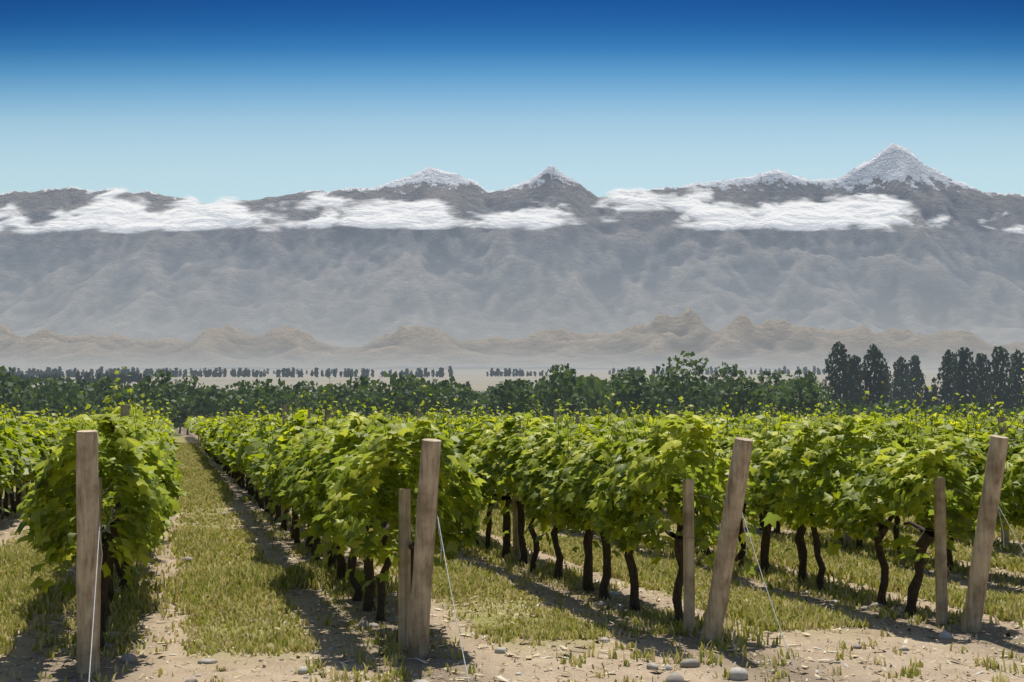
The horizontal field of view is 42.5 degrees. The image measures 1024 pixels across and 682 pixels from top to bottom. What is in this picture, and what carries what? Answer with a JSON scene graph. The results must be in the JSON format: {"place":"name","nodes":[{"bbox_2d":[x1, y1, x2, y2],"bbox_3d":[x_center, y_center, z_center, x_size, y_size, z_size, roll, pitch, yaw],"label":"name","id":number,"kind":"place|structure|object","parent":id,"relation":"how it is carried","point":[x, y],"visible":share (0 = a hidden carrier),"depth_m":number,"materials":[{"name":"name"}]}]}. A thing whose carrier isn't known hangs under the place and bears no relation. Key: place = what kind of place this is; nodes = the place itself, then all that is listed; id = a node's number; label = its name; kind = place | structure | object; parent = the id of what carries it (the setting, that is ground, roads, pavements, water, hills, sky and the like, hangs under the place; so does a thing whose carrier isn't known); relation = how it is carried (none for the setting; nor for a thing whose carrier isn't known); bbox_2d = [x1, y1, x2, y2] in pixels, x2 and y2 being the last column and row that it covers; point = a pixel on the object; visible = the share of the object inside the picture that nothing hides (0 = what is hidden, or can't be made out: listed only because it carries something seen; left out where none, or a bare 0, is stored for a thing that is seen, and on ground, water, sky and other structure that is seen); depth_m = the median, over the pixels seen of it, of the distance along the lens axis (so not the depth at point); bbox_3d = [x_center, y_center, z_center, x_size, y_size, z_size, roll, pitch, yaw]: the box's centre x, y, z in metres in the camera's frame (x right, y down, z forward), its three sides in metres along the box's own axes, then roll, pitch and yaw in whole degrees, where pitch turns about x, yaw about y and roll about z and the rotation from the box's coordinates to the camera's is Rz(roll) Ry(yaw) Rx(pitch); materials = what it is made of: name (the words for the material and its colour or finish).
{"place":"outdoors","nodes":[
{"label":"outdoors","id":0,"kind":"place"},
{"bbox_2d":[0,187,915,218],"bbox_3d":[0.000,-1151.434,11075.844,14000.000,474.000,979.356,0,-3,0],"label":"cloud","id":1,"kind":"structure","parent":0,"point":[631,200],"depth_m":10623.08,"materials":[{"name":"white"}]},
{"bbox_2d":[1,189,1005,228],"bbox_3d":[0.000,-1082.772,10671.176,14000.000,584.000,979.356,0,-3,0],"label":"cloud","id":2,"kind":"structure","parent":0,"point":[104,203],"depth_m":10341.98,"materials":[{"name":"white"}]},
{"bbox_2d":[0,143,1023,368],"bbox_3d":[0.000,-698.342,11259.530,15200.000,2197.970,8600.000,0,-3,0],"label":"andes mountains","id":3,"kind":"structure","parent":0,"point":[645,289],"depth_m":10315.60,"materials":[{"name":"grey stone"}]},
{"bbox_2d":[0,369,1023,681],"bbox_3d":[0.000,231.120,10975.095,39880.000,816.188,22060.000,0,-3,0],"label":"ground","id":4,"kind":"structure","parent":0,"point":[936,653],"depth_m":10.08,"materials":[{"name":"beige soil"}]},
{"bbox_2d":[0,366,824,383],"bbox_3d":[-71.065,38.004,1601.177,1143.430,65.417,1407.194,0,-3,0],"label":"tree","id":5,"kind":"object","parent":4,"relation":"on","point":[134,377],"visible":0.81,"depth_m":1499.66,"materials":[{"name":"green plant"}]},
{"bbox_2d":[0,446,1020,650],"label":"vine trunks","id":6,"kind":"object","parent":4,"relation":"on","point":[926,539],"visible":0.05,"depth_m":13.02,"materials":[{"name":"brown plant"}]},
{"bbox_2d":[0,371,1022,434],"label":"tree trunks","id":7,"kind":"object","parent":4,"relation":"on","point":[839,397],"visible":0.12,"depth_m":125.10,"materials":[{"name":"brown plant"}]},
{"bbox_2d":[0,442,1023,681],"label":"grass tufts","id":8,"kind":"object","parent":4,"relation":"on","point":[235,590],"visible":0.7,"depth_m":12.68,"materials":[{"name":"green plant"}]},
{"bbox_2d":[0,351,1023,428],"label":"orchard trees","id":9,"kind":"object","parent":4,"relation":"on","point":[182,399],"visible":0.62,"depth_m":124.63,"materials":[{"name":"green plant"}]},
{"bbox_2d":[0,408,1023,522],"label":"vine leaves","id":10,"kind":"object","parent":4,"relation":"on","point":[242,450],"visible":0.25,"depth_m":22.23,"materials":[{"name":"green plant"}]},
{"bbox_2d":[0,366,1023,479],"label":"vine shoots","id":11,"kind":"object","parent":4,"relation":"on","point":[561,413],"visible":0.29,"depth_m":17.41,"materials":[{"name":"green plant"}]},
{"bbox_2d":[0,385,1023,443],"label":"vine shoot leaves","id":12,"kind":"object","parent":11,"relation":"attached to","point":[441,429],"visible":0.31,"depth_m":23.99,"materials":[{"name":"green plant"}]},
{"bbox_2d":[0,508,1023,681],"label":"ground litter","id":13,"kind":"object","parent":4,"relation":"on","point":[235,674],"visible":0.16,"depth_m":10.24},
{"bbox_2d":[5,484,1021,681],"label":"river stones","id":14,"kind":"object","parent":4,"relation":"on","point":[738,674],"visible":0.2,"depth_m":9.65,"materials":[{"name":"grey stone"}]},
{"bbox_2d":[19,405,1023,673],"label":"trellis posts","id":15,"kind":"object","parent":4,"relation":"on","point":[413,617],"visible":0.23,"depth_m":9.88,"materials":[{"name":"brown wood"}]},
{"bbox_2d":[99,434,970,546],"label":"trellis wires","id":16,"kind":"object","parent":15,"relation":"attached to","point":[670,491],"visible":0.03,"depth_m":10.88,"materials":[{"name":"grey metal"}]},
{"bbox_2d":[88,506,1023,681],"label":"anchor wires","id":17,"kind":"object","parent":4,"relation":"on","point":[450,586],"visible":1,"depth_m":9.01,"materials":[{"name":"grey metal"}]},
{"bbox_2d":[534,374,620,417],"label":"willow tree","id":18,"kind":"object","parent":4,"relation":"on","point":[594,384],"visible":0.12,"depth_m":147.38,"materials":[{"name":"green plant"}]},
{"bbox_2d":[466,377,971,405],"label":"conifer trees","id":19,"kind":"object","parent":4,"relation":"on","point":[927,395],"visible":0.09,"depth_m":214.10,"materials":[{"name":"green plant"}]},
{"bbox_2d":[805,341,1023,409],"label":"trees","id":20,"kind":"object","parent":4,"relation":"on","point":[957,381],"visible":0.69,"depth_m":199.04,"materials":[{"name":"green plant"}]},
{"bbox_2d":[0,197,1023,233],"bbox_3d":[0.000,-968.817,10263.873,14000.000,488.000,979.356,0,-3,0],"label":"cloud","id":21,"kind":"structure","parent":0,"point":[805,214],"depth_m":9843.88,"materials":[{"name":"white"}]},
{"bbox_2d":[0,0,1023,203],"label":"sky","id":22,"kind":"structure","parent":0,"point":[208,101],"materials":[{"name":"blue"}]},
{"bbox_2d":[14,405,1023,593],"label":"vine leaves","id":23,"kind":"object","parent":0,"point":[605,487],"visible":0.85,"depth_m":11.32,"materials":[{"name":"green plant"}]}
]}

